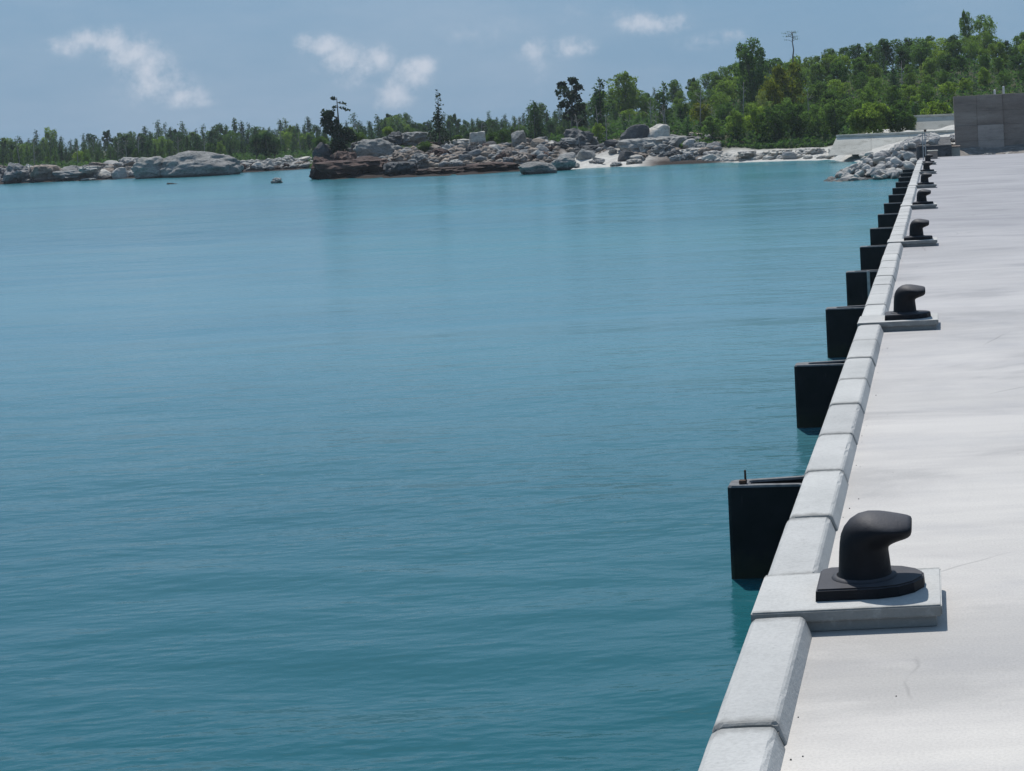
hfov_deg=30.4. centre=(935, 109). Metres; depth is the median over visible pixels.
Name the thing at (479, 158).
broken stone
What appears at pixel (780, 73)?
broadleaf tree
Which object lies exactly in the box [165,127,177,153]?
conifer tree
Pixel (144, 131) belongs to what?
conifer tree
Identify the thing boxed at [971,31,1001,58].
broadleaf tree
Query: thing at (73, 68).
sky
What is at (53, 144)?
conifer tree
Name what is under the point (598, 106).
conifer tree
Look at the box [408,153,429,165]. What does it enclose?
rock
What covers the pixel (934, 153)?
concrete box
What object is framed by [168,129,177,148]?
pine tree
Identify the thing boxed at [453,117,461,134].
pine tree
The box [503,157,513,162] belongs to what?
rock
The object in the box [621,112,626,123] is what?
conifer tree
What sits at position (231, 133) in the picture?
broadleaf tree
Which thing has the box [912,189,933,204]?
mooring bollard
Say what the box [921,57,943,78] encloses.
broadleaf tree
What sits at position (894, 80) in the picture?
conifer tree
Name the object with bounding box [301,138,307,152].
conifer tree
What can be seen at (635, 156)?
rock
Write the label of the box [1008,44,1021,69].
broadleaf tree
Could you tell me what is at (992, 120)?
concrete wall
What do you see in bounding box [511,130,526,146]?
rock
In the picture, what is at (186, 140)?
pine tree
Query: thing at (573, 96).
pine tree
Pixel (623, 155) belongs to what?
rock
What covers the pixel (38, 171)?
rock
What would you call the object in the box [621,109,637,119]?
broadleaf tree
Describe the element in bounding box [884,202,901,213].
rubber fender
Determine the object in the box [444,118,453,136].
pine tree
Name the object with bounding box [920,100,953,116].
bush
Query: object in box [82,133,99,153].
pine tree
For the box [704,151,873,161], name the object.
beach stone
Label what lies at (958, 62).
broadleaf tree
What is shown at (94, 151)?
conifer tree
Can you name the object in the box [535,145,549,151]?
rock
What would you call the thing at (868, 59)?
broadleaf tree
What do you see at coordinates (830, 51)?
broadleaf tree
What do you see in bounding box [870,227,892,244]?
rubber fender
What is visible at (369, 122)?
conifer tree
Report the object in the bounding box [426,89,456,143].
conifer tree
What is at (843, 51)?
broadleaf tree
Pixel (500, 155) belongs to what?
rock
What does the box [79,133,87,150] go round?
conifer tree
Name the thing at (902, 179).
rubber fender
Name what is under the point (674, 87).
broadleaf tree
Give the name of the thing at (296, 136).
conifer tree
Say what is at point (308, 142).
pine tree
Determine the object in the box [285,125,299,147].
broadleaf tree
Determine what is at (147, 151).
pine tree
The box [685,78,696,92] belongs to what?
conifer tree
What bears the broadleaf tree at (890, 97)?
on the ground
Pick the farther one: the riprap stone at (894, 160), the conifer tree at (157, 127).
the conifer tree at (157, 127)
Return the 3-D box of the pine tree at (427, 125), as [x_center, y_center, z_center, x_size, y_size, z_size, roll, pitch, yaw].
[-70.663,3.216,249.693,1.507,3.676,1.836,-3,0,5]
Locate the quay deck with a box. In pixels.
[698,153,1023,770]
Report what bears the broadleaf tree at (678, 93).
on the ground
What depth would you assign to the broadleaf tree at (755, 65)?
176.07 m
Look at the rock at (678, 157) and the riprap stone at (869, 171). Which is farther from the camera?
the rock at (678, 157)
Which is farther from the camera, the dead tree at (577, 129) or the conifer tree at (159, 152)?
the conifer tree at (159, 152)
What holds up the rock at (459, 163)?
on the ground
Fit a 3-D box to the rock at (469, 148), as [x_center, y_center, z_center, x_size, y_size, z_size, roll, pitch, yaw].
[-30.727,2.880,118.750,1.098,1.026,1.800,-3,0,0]
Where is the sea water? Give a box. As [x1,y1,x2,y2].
[0,160,897,770]
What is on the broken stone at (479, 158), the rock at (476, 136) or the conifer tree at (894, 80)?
the rock at (476, 136)
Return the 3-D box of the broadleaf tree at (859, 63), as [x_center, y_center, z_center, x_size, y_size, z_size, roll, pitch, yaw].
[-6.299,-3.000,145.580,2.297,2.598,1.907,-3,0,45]
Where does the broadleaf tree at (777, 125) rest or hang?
on the ground
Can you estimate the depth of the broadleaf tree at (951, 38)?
161.84 m
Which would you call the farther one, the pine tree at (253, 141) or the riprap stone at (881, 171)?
the pine tree at (253, 141)
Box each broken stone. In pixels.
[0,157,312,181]
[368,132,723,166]
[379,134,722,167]
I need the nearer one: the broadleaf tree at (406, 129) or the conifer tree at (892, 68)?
the conifer tree at (892, 68)
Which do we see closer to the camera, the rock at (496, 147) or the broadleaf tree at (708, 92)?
the rock at (496, 147)
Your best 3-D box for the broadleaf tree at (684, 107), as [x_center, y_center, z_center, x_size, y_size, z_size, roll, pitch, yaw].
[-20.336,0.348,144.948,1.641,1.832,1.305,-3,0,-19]
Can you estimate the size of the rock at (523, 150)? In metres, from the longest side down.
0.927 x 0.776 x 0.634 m
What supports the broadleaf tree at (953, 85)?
on the ground
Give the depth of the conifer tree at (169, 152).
173.14 m
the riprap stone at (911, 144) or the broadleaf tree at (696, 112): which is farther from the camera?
the broadleaf tree at (696, 112)
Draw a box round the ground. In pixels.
[0,62,1023,183]
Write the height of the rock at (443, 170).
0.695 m
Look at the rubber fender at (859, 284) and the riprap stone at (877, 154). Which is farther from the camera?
the riprap stone at (877, 154)
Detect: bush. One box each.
[311,136,329,146]
[352,132,368,142]
[382,126,393,135]
[416,141,431,152]
[454,135,462,139]
[485,132,497,142]
[846,111,867,133]
[853,101,893,133]
[882,109,911,132]
[903,114,917,130]
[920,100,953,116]
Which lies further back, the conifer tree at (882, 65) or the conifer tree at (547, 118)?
the conifer tree at (547, 118)
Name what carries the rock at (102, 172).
on the ground
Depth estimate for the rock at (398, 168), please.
111.65 m
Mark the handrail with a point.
(925, 143)
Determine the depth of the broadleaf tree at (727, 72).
184.90 m
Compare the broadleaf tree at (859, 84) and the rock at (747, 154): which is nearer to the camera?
the rock at (747, 154)
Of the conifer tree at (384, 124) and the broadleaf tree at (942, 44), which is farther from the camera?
the conifer tree at (384, 124)
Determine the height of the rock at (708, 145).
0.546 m
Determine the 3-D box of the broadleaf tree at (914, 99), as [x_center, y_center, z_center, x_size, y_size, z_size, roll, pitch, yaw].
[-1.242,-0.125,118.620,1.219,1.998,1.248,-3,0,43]
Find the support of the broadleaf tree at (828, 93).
on the ground
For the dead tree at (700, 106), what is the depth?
121.61 m
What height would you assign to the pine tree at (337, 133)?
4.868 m
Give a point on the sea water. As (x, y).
(300, 470)
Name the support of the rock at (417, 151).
on the ground
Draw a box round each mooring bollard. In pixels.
[816,510,924,600]
[885,284,930,319]
[904,219,932,240]
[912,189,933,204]
[917,172,933,184]
[921,161,933,171]
[923,154,933,162]
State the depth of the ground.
111.71 m
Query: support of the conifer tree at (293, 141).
on the ground
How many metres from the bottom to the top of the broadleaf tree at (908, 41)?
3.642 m
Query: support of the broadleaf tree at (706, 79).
on the ground
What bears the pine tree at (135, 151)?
on the ground
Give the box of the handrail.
[922,129,925,159]
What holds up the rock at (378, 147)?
on the ground
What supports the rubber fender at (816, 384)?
attached to the quay deck
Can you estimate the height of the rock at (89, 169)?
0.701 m
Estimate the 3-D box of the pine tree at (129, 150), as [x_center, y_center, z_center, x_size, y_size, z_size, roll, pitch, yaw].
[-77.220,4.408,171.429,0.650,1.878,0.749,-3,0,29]
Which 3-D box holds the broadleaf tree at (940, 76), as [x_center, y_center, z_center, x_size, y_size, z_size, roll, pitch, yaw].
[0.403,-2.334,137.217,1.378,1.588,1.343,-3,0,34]
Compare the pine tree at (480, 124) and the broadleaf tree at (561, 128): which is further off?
the pine tree at (480, 124)
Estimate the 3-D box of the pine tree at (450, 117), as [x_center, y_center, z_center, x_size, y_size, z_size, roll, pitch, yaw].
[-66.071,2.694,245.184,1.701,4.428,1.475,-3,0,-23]
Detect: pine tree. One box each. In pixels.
[0,140,8,159]
[4,140,15,153]
[7,144,15,162]
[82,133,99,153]
[101,130,113,153]
[119,144,125,157]
[120,135,131,150]
[124,146,132,156]
[132,148,139,157]
[139,141,145,155]
[142,142,152,157]
[165,142,175,154]
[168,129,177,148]
[173,133,186,150]
[174,131,184,145]
[183,136,189,150]
[192,136,201,150]
[205,130,218,150]
[207,123,228,137]
[217,134,227,149]
[244,133,264,158]
[256,131,274,158]
[266,137,283,158]
[304,134,315,149]
[312,124,321,136]
[320,96,356,152]
[409,121,420,131]
[425,120,433,131]
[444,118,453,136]
[447,113,456,130]
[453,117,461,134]
[459,125,466,138]
[460,120,470,130]
[463,131,469,138]
[473,120,488,134]
[545,120,556,136]
[555,77,587,128]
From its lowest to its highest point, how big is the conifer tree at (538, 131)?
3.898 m
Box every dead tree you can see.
[134,134,144,156]
[574,114,582,146]
[647,103,656,127]
[695,92,700,124]
[740,82,748,116]
[783,31,799,62]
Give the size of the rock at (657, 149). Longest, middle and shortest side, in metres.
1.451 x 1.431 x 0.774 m
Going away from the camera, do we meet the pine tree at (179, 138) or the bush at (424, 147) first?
the bush at (424, 147)
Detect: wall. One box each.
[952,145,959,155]
[953,93,1023,147]
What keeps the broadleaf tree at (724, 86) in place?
on the ground
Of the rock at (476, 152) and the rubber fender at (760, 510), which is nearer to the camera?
the rubber fender at (760, 510)
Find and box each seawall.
[828,130,954,155]
[913,114,953,130]
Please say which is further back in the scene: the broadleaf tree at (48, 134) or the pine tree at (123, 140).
the broadleaf tree at (48, 134)
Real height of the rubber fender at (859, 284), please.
1.497 m
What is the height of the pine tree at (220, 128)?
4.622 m
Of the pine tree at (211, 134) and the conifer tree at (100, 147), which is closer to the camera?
the pine tree at (211, 134)
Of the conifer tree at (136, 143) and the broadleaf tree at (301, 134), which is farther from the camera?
the conifer tree at (136, 143)
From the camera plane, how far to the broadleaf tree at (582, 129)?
128.81 m
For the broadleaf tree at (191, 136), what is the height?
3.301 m
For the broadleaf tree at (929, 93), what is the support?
on the ground
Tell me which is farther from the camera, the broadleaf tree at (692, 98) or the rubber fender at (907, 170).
the broadleaf tree at (692, 98)
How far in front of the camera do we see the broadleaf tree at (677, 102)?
162.42 m
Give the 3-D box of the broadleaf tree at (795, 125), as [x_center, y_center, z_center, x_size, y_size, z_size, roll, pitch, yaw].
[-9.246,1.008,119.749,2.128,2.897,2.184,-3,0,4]
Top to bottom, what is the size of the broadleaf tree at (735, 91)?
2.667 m
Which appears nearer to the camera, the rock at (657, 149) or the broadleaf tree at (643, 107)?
the rock at (657, 149)
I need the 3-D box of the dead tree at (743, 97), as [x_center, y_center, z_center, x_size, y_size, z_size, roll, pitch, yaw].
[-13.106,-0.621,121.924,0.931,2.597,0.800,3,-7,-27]
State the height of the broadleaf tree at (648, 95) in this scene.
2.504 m
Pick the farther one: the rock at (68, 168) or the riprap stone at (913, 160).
the rock at (68, 168)
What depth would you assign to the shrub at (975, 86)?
128.69 m
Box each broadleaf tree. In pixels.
[0,137,12,157]
[13,145,24,161]
[15,143,28,157]
[24,142,35,160]
[29,146,45,159]
[40,127,56,150]
[71,150,83,162]
[81,153,89,162]
[113,133,130,156]
[127,131,135,145]
[133,133,145,156]
[151,136,172,155]
[187,132,201,146]
[205,142,212,151]
[216,141,226,153]
[222,130,241,152]
[244,126,260,138]
[276,131,292,149]
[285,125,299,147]
[296,132,306,149]
[298,136,307,149]
[305,132,314,149]
[381,115,405,128]
[386,122,396,131]
[398,113,412,123]
[404,127,413,145]
[482,119,498,137]
[493,128,510,143]
[507,126,519,141]
[528,102,550,123]
[556,126,564,133]
[571,126,588,130]
[574,102,590,126]
[585,94,608,120]
[592,123,605,141]
[603,90,619,105]
[604,99,619,116]
[606,71,642,113]
[619,86,647,109]
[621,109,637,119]
[635,95,655,114]
[640,92,653,112]
[666,79,683,102]
[670,97,683,109]
[672,90,686,105]
[675,103,690,121]
[686,89,709,107]
[686,102,713,126]
[689,80,704,102]
[697,71,720,91]
[701,116,723,137]
[702,89,716,106]
[706,91,730,112]
[708,74,722,99]
[711,79,736,104]
[714,65,732,84]
[714,103,734,124]
[723,76,733,80]
[724,108,747,138]
[730,35,768,102]
[730,77,748,100]
[731,58,771,76]
[743,103,767,142]
[744,102,756,127]
[747,80,762,103]
[751,57,784,78]
[754,91,772,127]
[755,101,779,122]
[756,105,789,142]
[757,78,785,115]
[762,69,771,82]
[764,61,805,104]
[769,89,796,105]
[774,95,797,138]
[776,61,789,68]
[783,103,810,138]
[786,54,805,87]
[786,61,808,88]
[792,89,808,111]
[797,104,829,138]
[798,102,815,128]
[801,55,825,85]
[802,63,827,85]
[802,79,837,108]
[816,89,841,121]
[817,54,837,81]
[817,98,849,137]
[820,79,852,99]
[821,48,837,76]
[827,60,849,89]
[832,47,852,69]
[833,54,851,78]
[842,97,868,119]
[846,43,865,66]
[850,57,868,80]
[850,72,869,94]
[856,52,872,73]
[856,86,878,104]
[863,41,882,68]
[864,76,888,100]
[867,62,883,83]
[872,38,895,68]
[881,85,903,109]
[889,37,913,71]
[890,99,911,115]
[894,45,912,72]
[899,84,922,102]
[902,72,917,92]
[907,35,939,64]
[909,42,935,73]
[909,94,926,114]
[913,83,937,102]
[916,63,926,83]
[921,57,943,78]
[921,73,934,88]
[927,37,948,60]
[928,49,951,69]
[934,69,949,84]
[935,54,954,75]
[938,81,958,100]
[944,34,961,56]
[946,39,966,59]
[949,94,955,106]
[951,55,971,74]
[955,35,986,60]
[957,78,973,93]
[958,9,975,44]
[962,43,981,62]
[969,14,997,53]
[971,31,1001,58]
[975,54,992,71]
[976,46,989,68]
[978,67,990,89]
[988,41,1008,66]
[990,57,1003,73]
[994,70,1012,87]
[995,40,1013,65]
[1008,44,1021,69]
[1010,31,1023,53]
[1013,69,1023,84]
[1017,40,1023,59]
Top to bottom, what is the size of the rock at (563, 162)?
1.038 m
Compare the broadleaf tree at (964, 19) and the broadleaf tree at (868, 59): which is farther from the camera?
the broadleaf tree at (964, 19)
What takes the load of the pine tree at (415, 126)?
on the ground
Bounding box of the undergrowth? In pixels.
[0,51,1023,168]
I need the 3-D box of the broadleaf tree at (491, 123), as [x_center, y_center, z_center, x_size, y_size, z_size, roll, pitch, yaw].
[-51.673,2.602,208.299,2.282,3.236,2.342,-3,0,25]
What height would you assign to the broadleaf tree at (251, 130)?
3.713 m
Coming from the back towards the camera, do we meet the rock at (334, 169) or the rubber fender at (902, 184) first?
the rock at (334, 169)
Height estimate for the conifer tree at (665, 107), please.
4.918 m
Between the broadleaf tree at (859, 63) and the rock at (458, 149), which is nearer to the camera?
the rock at (458, 149)
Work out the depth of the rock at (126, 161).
150.94 m
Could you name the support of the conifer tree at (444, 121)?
on the ground
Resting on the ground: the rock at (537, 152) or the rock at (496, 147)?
the rock at (496, 147)
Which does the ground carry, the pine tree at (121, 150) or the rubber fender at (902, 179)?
the pine tree at (121, 150)
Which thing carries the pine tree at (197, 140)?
on the ground
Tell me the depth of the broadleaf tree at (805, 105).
127.48 m
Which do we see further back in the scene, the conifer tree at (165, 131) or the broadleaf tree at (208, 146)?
the conifer tree at (165, 131)
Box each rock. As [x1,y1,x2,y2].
[2,162,29,183]
[29,165,61,181]
[34,177,49,181]
[52,170,99,180]
[62,166,76,170]
[79,166,101,173]
[81,178,95,180]
[87,162,108,167]
[96,169,110,177]
[102,167,114,172]
[103,160,117,163]
[111,167,127,178]
[113,157,138,168]
[131,156,164,178]
[159,151,243,177]
[249,165,264,170]
[263,160,276,165]
[270,178,282,182]
[278,155,295,162]
[297,156,312,161]
[309,156,328,178]
[312,142,332,158]
[313,159,387,178]
[330,151,356,160]
[351,141,357,151]
[353,138,395,156]
[355,156,380,159]
[382,131,403,144]
[383,161,419,175]
[388,152,411,161]
[401,131,431,146]
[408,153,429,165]
[413,150,423,153]
[413,166,463,174]
[419,142,441,145]
[429,144,440,149]
[434,149,444,154]
[437,150,451,155]
[444,139,469,145]
[450,160,462,166]
[454,147,463,150]
[458,154,472,160]
[462,146,478,153]
[463,162,519,171]
[467,149,481,155]
[469,131,485,142]
[470,141,484,146]
[479,146,496,153]
[489,144,500,150]
[494,151,508,159]
[501,150,512,156]
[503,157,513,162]
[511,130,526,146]
[517,152,532,163]
[518,149,527,152]
[518,161,556,173]
[527,148,538,152]
[530,138,544,146]
[531,150,543,154]
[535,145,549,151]
[551,141,568,147]
[551,155,575,170]
[559,152,575,158]
[560,137,577,147]
[563,128,598,146]
[568,145,602,152]
[573,148,582,154]
[576,149,595,159]
[588,159,604,163]
[604,139,616,146]
[608,149,616,153]
[610,161,622,166]
[616,137,666,152]
[618,149,634,161]
[619,124,648,139]
[626,159,642,164]
[628,152,647,156]
[629,155,642,159]
[639,142,646,152]
[648,124,669,137]
[651,144,670,153]
[656,135,700,145]
[658,151,668,156]
[666,149,680,156]
[669,154,681,161]
[679,148,702,156]
[681,152,695,160]
[682,138,695,148]
[690,142,706,147]
[701,154,717,159]
[702,150,722,155]
[705,142,720,147]
[730,152,738,157]
[737,150,755,157]
[762,149,792,156]
[782,151,796,158]
[795,147,824,154]
[811,148,825,154]
[949,134,954,141]
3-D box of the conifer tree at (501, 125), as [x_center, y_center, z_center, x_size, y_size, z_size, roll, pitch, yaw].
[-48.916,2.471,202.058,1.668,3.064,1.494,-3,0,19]
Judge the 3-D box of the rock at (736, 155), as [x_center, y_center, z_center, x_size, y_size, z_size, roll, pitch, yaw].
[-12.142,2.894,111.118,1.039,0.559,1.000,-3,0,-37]
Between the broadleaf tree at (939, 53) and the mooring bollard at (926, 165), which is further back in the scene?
the broadleaf tree at (939, 53)
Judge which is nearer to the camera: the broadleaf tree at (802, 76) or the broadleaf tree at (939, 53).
the broadleaf tree at (939, 53)
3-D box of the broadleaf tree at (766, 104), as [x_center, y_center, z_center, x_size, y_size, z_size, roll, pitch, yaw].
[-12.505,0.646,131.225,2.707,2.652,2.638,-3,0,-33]
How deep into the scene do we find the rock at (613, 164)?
111.21 m
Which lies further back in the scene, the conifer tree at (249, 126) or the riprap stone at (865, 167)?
the conifer tree at (249, 126)
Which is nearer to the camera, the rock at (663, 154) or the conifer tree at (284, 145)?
the rock at (663, 154)
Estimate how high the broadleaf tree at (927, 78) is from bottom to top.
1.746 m
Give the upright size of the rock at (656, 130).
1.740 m
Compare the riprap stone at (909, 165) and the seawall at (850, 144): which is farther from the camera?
the seawall at (850, 144)
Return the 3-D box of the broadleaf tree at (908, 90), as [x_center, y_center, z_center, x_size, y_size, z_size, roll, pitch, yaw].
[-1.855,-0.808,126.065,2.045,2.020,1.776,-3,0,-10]
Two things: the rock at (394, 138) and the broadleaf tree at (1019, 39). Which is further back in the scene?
the broadleaf tree at (1019, 39)
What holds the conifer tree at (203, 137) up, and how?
on the ground
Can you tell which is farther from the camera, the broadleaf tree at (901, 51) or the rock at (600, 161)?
the broadleaf tree at (901, 51)
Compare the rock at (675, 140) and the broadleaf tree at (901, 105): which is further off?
the rock at (675, 140)
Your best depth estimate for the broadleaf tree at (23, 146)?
200.65 m
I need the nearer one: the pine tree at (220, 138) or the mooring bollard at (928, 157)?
the mooring bollard at (928, 157)
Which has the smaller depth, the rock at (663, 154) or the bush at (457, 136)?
the rock at (663, 154)
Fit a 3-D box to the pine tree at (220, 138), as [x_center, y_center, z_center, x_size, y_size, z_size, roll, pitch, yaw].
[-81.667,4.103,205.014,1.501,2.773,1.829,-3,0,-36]
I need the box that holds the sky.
[0,0,1023,151]
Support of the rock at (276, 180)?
in the sea water
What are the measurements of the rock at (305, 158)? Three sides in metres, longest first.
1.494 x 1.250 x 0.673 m
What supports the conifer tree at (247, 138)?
on the ground
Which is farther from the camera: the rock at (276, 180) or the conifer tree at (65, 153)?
the conifer tree at (65, 153)
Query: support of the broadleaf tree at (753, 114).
on the ground
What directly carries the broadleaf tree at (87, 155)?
on the ground
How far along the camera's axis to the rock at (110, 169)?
149.78 m
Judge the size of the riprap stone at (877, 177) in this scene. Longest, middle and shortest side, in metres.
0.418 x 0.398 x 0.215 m
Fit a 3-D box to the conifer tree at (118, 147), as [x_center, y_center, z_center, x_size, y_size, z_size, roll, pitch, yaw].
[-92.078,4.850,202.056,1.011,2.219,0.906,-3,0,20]
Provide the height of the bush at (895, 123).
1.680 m
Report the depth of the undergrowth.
130.00 m
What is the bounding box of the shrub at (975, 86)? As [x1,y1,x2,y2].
[966,78,984,94]
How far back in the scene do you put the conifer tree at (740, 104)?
143.56 m
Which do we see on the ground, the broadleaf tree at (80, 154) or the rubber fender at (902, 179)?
the broadleaf tree at (80, 154)
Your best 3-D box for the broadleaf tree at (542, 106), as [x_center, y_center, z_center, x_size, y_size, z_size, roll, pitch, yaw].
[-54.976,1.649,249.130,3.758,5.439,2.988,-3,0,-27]
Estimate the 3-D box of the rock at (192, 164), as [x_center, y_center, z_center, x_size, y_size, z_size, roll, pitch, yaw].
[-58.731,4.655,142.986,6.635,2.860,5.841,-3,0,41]
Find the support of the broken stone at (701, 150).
on the ground
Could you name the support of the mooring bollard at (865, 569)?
on the quay deck
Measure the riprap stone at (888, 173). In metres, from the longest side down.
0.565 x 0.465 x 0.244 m
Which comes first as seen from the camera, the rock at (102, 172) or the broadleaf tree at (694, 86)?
the rock at (102, 172)
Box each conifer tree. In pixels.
[0,147,4,164]
[7,147,13,162]
[15,150,22,164]
[22,145,33,161]
[23,152,31,163]
[30,138,39,161]
[32,129,41,154]
[39,138,48,156]
[46,141,56,160]
[49,138,56,156]
[51,134,59,153]
[56,137,66,153]
[59,147,65,160]
[62,146,68,159]
[64,139,75,159]
[73,138,79,152]
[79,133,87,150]
[87,139,97,156]
[87,142,93,158]
[92,144,100,159]
[94,150,100,160]
[98,139,104,154]
[102,145,115,160]
[104,142,108,157]
[112,136,118,154]
[115,144,121,158]
[132,136,140,157]
[142,126,148,139]
[145,131,154,148]
[149,133,153,154]
[151,142,157,156]
[152,119,164,146]
[154,142,165,157]
[160,140,165,155]
[161,122,168,138]
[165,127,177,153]
[167,146,173,156]
[176,140,184,152]
[177,121,187,136]
[197,138,208,151]
[200,125,207,142]
[201,132,207,149]
[221,126,231,152]
[227,141,233,154]
[230,117,239,145]
[237,120,246,141]
[238,141,243,154]
[244,122,251,143]
[244,131,250,149]
[248,126,258,150]
[275,120,283,133]
[281,140,286,153]
[282,118,288,130]
[288,129,299,148]
[288,133,298,152]
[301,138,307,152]
[302,116,314,134]
[346,113,360,144]
[365,121,374,138]
[367,125,374,139]
[373,114,380,136]
[374,121,382,138]
[380,117,389,136]
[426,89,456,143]
[438,112,448,140]
[448,122,458,138]
[467,120,475,132]
[498,119,509,138]
[519,103,533,128]
[523,100,550,138]
[543,111,550,131]
[550,108,562,126]
[553,110,559,132]
[558,110,562,131]
[566,121,570,128]
[582,106,589,127]
[588,77,614,138]
[611,109,619,117]
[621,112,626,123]
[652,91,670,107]
[653,81,675,129]
[675,107,683,123]
[682,115,692,135]
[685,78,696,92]
[734,88,746,112]
[878,51,888,77]
[887,62,898,85]
[889,73,897,91]
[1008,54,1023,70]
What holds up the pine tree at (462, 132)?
on the ground
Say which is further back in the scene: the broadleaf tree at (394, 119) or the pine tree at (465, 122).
the broadleaf tree at (394, 119)
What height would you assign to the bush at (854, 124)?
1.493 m
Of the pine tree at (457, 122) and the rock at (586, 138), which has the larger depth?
the pine tree at (457, 122)
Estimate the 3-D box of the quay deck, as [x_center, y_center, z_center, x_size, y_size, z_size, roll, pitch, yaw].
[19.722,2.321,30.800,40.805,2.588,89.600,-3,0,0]
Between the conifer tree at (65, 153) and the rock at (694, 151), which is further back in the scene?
the conifer tree at (65, 153)
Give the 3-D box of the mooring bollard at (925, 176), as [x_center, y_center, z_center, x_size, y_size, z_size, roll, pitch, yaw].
[-0.265,1.772,46.224,0.430,0.305,0.353,-3,0,0]
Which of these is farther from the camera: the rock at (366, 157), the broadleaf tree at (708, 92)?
the broadleaf tree at (708, 92)
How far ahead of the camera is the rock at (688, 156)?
112.68 m
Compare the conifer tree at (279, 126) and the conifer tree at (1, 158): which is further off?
the conifer tree at (279, 126)
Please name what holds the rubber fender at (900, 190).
attached to the quay deck
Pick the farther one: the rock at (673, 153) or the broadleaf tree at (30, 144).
the broadleaf tree at (30, 144)
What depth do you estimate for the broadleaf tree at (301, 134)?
207.31 m
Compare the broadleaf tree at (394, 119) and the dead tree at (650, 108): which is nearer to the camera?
the dead tree at (650, 108)
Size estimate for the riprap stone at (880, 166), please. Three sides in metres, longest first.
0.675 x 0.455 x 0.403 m
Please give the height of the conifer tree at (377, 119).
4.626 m
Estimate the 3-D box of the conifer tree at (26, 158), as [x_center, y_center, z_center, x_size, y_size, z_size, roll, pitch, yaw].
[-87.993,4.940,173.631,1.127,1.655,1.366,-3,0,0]
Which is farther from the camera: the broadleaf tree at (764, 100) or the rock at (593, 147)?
the broadleaf tree at (764, 100)
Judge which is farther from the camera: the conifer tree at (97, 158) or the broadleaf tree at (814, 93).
the conifer tree at (97, 158)
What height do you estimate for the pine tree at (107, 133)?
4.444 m
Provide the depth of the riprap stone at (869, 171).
71.46 m
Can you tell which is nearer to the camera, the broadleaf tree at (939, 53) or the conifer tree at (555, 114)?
the broadleaf tree at (939, 53)
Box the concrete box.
[927,150,937,158]
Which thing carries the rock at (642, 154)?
on the ground
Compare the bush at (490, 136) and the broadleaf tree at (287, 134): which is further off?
the broadleaf tree at (287, 134)
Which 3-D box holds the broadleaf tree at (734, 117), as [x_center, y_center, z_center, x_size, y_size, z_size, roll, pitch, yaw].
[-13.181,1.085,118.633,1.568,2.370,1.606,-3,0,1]
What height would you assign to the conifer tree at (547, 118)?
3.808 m
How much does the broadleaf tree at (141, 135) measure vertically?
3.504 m
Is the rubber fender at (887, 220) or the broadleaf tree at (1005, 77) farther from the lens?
the broadleaf tree at (1005, 77)
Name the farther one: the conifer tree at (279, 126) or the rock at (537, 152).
the conifer tree at (279, 126)
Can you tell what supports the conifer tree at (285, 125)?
on the ground
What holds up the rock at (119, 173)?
on the ground
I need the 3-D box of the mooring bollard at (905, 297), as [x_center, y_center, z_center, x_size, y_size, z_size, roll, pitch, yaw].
[-0.264,1.772,16.614,0.430,0.305,0.353,-3,0,-2]
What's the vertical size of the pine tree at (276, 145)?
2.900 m
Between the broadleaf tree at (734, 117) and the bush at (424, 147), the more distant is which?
the bush at (424, 147)
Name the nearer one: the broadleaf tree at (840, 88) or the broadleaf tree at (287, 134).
the broadleaf tree at (840, 88)
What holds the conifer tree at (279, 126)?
on the ground
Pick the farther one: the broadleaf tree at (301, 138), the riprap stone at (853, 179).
the broadleaf tree at (301, 138)
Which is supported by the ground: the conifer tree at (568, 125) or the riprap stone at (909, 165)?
the conifer tree at (568, 125)
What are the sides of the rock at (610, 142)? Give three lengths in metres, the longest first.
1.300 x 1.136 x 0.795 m
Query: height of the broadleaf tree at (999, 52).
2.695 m
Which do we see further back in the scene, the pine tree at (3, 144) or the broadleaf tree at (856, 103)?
the pine tree at (3, 144)
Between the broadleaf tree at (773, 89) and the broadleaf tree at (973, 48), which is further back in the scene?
the broadleaf tree at (973, 48)
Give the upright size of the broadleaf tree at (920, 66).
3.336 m
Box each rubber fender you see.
[728,470,803,578]
[794,360,845,427]
[825,305,864,357]
[846,269,877,305]
[860,245,886,269]
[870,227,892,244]
[878,213,897,227]
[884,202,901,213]
[888,194,904,202]
[892,187,907,193]
[896,181,909,187]
[898,176,911,181]
[901,172,912,176]
[903,169,913,172]
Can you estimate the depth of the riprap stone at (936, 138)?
76.96 m
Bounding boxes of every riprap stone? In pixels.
[839,176,850,180]
[847,163,858,169]
[848,177,859,180]
[855,170,864,176]
[861,165,871,172]
[862,158,874,164]
[865,167,874,175]
[870,172,879,177]
[872,156,885,163]
[873,152,886,157]
[874,164,885,171]
[874,175,883,179]
[875,169,886,174]
[880,150,890,156]
[885,161,892,168]
[885,167,895,177]
[890,156,902,166]
[890,170,898,178]
[891,150,898,156]
[896,168,902,175]
[902,143,908,149]
[903,151,915,160]
[904,160,915,168]
[907,142,915,147]
[908,138,920,148]
[910,158,916,163]
[926,138,934,144]
[931,136,938,144]

